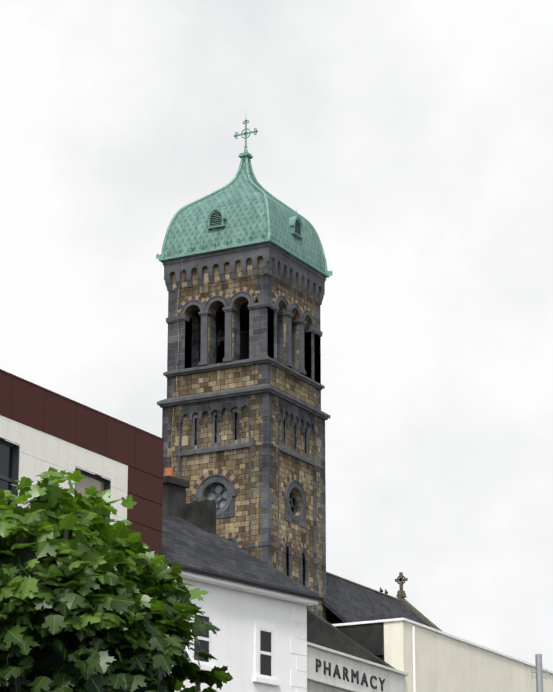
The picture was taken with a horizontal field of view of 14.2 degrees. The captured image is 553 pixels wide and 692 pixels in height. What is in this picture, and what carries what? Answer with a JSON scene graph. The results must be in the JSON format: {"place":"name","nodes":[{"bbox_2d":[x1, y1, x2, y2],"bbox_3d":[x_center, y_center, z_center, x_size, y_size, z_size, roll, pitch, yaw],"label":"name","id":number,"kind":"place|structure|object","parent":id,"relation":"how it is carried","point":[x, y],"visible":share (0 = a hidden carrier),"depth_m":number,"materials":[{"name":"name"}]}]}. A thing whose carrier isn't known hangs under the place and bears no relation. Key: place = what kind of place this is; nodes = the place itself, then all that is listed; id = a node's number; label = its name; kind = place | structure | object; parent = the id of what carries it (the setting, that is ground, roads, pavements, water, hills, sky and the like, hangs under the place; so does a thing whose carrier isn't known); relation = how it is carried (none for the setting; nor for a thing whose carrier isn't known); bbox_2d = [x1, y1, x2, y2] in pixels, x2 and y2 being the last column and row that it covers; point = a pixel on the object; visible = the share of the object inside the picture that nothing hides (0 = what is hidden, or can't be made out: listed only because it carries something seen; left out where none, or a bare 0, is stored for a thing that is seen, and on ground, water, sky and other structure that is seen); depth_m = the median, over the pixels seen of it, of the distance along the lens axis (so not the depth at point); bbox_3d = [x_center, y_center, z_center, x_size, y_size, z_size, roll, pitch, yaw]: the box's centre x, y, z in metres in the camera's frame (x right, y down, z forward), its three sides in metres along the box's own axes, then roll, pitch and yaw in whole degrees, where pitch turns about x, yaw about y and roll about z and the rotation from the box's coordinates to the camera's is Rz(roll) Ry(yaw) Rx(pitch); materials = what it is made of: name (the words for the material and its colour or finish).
{"place":"outdoors","nodes":[
{"label":"outdoors","id":0,"kind":"place"},
{"bbox_2d":[0,415,127,531],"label":"building wall","id":1,"kind":"structure","parent":0,"point":[33,463],"depth_m":47.44,"materials":[{"name":"white concrete"}]},
{"bbox_2d":[0,437,110,523],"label":"modern building window frames","id":2,"kind":"structure","parent":1,"relation":"in","point":[15,467],"depth_m":46.13,"materials":[{"name":"grey metal"}]},
{"bbox_2d":[0,443,12,505],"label":"window","id":3,"kind":"structure","parent":2,"relation":"in","point":[6,454],"depth_m":45.89,"materials":[{"name":"black glass"}]},
{"bbox_2d":[5,427,124,485],"bbox_3d":[-7.410,0.835,42.656,0.014,0.303,16.842,-9,-19,27],"label":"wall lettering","id":4,"kind":"object","parent":1,"relation":"attached to","point":[62,461],"visible":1,"depth_m":47.67},
{"bbox_2d":[76,474,103,534],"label":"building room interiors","id":5,"kind":"object","parent":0,"point":[87,482],"depth_m":48.59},
{"bbox_2d":[0,467,232,691],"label":"plane tree","id":6,"kind":"object","parent":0,"point":[120,557],"depth_m":18.54,"materials":[{"name":"green plant"}]},
{"bbox_2d":[0,537,146,691],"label":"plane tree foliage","id":7,"kind":"object","parent":6,"relation":"attached to","point":[44,660],"visible":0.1,"depth_m":18.59,"materials":[{"name":"green plant"}]},
{"bbox_2d":[167,566,317,691],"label":"white house walls","id":8,"kind":"structure","parent":0,"point":[240,612],"depth_m":52.96,"materials":[{"name":"white paint"}]},
{"bbox_2d":[192,612,273,678],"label":"white house window frames","id":9,"kind":"structure","parent":8,"relation":"in","point":[209,639],"depth_m":53.04,"materials":[{"name":"white wood"}]},
{"bbox_2d":[194,615,270,675],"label":"window panes","id":10,"kind":"structure","parent":9,"relation":"in","point":[265,646],"depth_m":53.16,"materials":[{"name":"black glass"}]},
{"bbox_2d":[162,512,318,595],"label":"slate roof","id":11,"kind":"structure","parent":8,"relation":"on","point":[186,542],"depth_m":54.49,"materials":[{"name":"grey stone"}]},
{"bbox_2d":[162,475,215,533],"bbox_3d":[-2.922,5.196,57.681,2.600,3.350,1.120,-14,-22,38],"label":"chimney","id":12,"kind":"object","parent":11,"relation":"on","point":[201,514],"visible":0.26,"depth_m":57.43,"materials":[{"name":"grey concrete"}]},
{"bbox_2d":[164,468,172,476],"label":"white house chimney pots","id":13,"kind":"object","parent":12,"relation":"on","point":[168,471],"visible":0.27,"depth_m":57.89,"materials":[{"name":"ceramic"}]},
{"bbox_2d":[169,563,323,600],"bbox_3d":[-0.739,11.476,51.095,0.354,12.277,5.561,-14,-22,38],"label":"gutter","id":14,"kind":"object","parent":8,"relation":"attached to","point":[249,582],"visible":0.46,"depth_m":52.76,"materials":[{"name":"grey metal"}]},
{"bbox_2d":[169,257,317,407],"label":"tower ashlar walls","id":15,"kind":"structure","parent":0,"point":[236,377],"depth_m":102.11,"materials":[{"name":"brown stone"}]},
{"bbox_2d":[164,160,324,271],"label":"copper dome scales","id":16,"kind":"object","parent":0,"point":[240,200],"visible":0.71,"depth_m":103.69,"materials":[{"name":"teal metal"}]},
{"bbox_2d":[0,0,552,670],"label":"sky","id":17,"kind":"structure","parent":0,"point":[414,138],"materials":[{"name":"white"}]},
{"bbox_2d":[306,607,394,668],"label":"roof","id":18,"kind":"structure","parent":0,"point":[321,631],"depth_m":62.81,"materials":[{"name":"grey stone"}]},
{"bbox_2d":[336,622,383,660],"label":"wall","id":19,"kind":"structure","parent":0,"point":[370,636],"depth_m":62.80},
{"bbox_2d":[321,574,429,626],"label":"church roof","id":20,"kind":"structure","parent":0,"point":[346,602],"depth_m":107.72,"materials":[{"name":"grey stone"}]},
{"bbox_2d":[373,646,383,658],"bbox_3d":[3.009,8.800,62.314,0.608,0.708,0.120,-9,-19,27],"label":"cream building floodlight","id":21,"kind":"object","parent":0,"point":[378,650],"visible":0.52,"depth_m":62.40,"materials":[{"name":"grey metal"}]},
{"bbox_2d":[384,620,552,691],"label":"cream building walls","id":22,"kind":"structure","parent":0,"point":[443,663],"depth_m":64.83,"materials":[{"name":"beige paint"}]},
{"bbox_2d":[331,618,552,691],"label":"parapet coping","id":23,"kind":"object","parent":22,"relation":"on","point":[439,632],"visible":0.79,"depth_m":63.26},
{"label":"ground","id":24,"kind":"structure","parent":0,"visible":0},
{"bbox_2d":[0,369,163,573],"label":"wall cladding","id":25,"kind":"structure","parent":24,"relation":"on","point":[138,452],"depth_m":49.28,"materials":[{"name":"brown metal"}]},
{"bbox_2d":[162,274,325,619],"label":"tower limestone dressings","id":26,"kind":"structure","parent":24,"relation":"on","point":[266,331],"depth_m":101.11,"materials":[{"name":"grey stone"}]},
{"bbox_2d":[171,259,181,467],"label":"tower lightning cable","id":27,"kind":"object","parent":26,"relation":"attached to","point":[176,376],"visible":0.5,"depth_m":102.20,"materials":[{"name":"grey metal"}]},
{"bbox_2d":[192,301,248,363],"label":"belfry openings","id":28,"kind":"object","parent":26,"relation":"attached to","point":[244,326],"visible":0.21,"depth_m":105.75,"materials":[{"name":"black"}]},
{"bbox_2d":[156,119,332,277],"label":"dome trim","id":29,"kind":"structure","parent":26,"relation":"on","point":[246,156],"depth_m":104.44,"materials":[{"name":"teal metal"}]},
{"bbox_2d":[210,211,300,235],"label":"roof vent","id":30,"kind":"object","parent":29,"relation":"attached to","point":[220,221],"visible":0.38,"depth_m":103.34,"materials":[{"name":"teal metal"}]},
{"bbox_2d":[290,492,295,511],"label":"round window glass","id":31,"kind":"object","parent":26,"relation":"attached to","point":[293,500],"depth_m":101.04,"materials":[{"name":"black glass"}]},
{"bbox_2d":[163,393,324,616],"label":"tower shaft","id":32,"kind":"object","parent":24,"relation":"on","point":[233,462],"visible":0.27,"depth_m":100.07,"materials":[{"name":"brown stone"}]},
{"bbox_2d":[208,485,227,509],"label":"rose window","id":33,"kind":"structure","parent":32,"relation":"in","point":[218,489],"depth_m":99.85,"materials":[{"name":"grey glass"}]},
{"bbox_2d":[157,241,329,608],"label":"tower limestone mouldings","id":34,"kind":"object","parent":32,"relation":"attached to","point":[282,262],"visible":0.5,"depth_m":101.89,"materials":[{"name":"grey stone"}]},
{"bbox_2d":[177,287,315,561],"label":"arch stones","id":35,"kind":"object","parent":32,"relation":"attached to","point":[228,474],"visible":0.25,"depth_m":100.14,"materials":[{"name":"grey stone"}]},
{"bbox_2d":[307,679,349,691],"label":"pharmacy roughcast wall","id":36,"kind":"structure","parent":24,"relation":"on","point":[313,686],"depth_m":57.36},
{"bbox_2d":[307,642,407,691],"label":"shop sign board","id":37,"kind":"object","parent":36,"relation":"attached to","point":[394,681],"depth_m":58.86,"materials":[{"name":"white paint"}]},
{"bbox_2d":[316,658,384,690],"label":"pharmacy sign letters","id":38,"kind":"object","parent":37,"relation":"attached to","point":[356,674],"visible":0.83,"depth_m":58.72,"materials":[{"name":"black metal"}]},
{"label":"street","id":39,"kind":"structure","parent":0,"visible":0},
{"bbox_2d":[532,654,546,691],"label":"street pole","id":40,"kind":"object","parent":39,"relation":"on","point":[539,672],"visible":1,"depth_m":39.37,"materials":[{"name":"metal"}]},
{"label":"church nave","id":41,"kind":"object","parent":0,"visible":0},
{"bbox_2d":[326,572,441,630],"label":"church gable coping","id":42,"kind":"object","parent":41,"relation":"on","point":[401,593],"visible":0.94,"depth_m":114.79,"materials":[{"name":"stone"}]}
]}

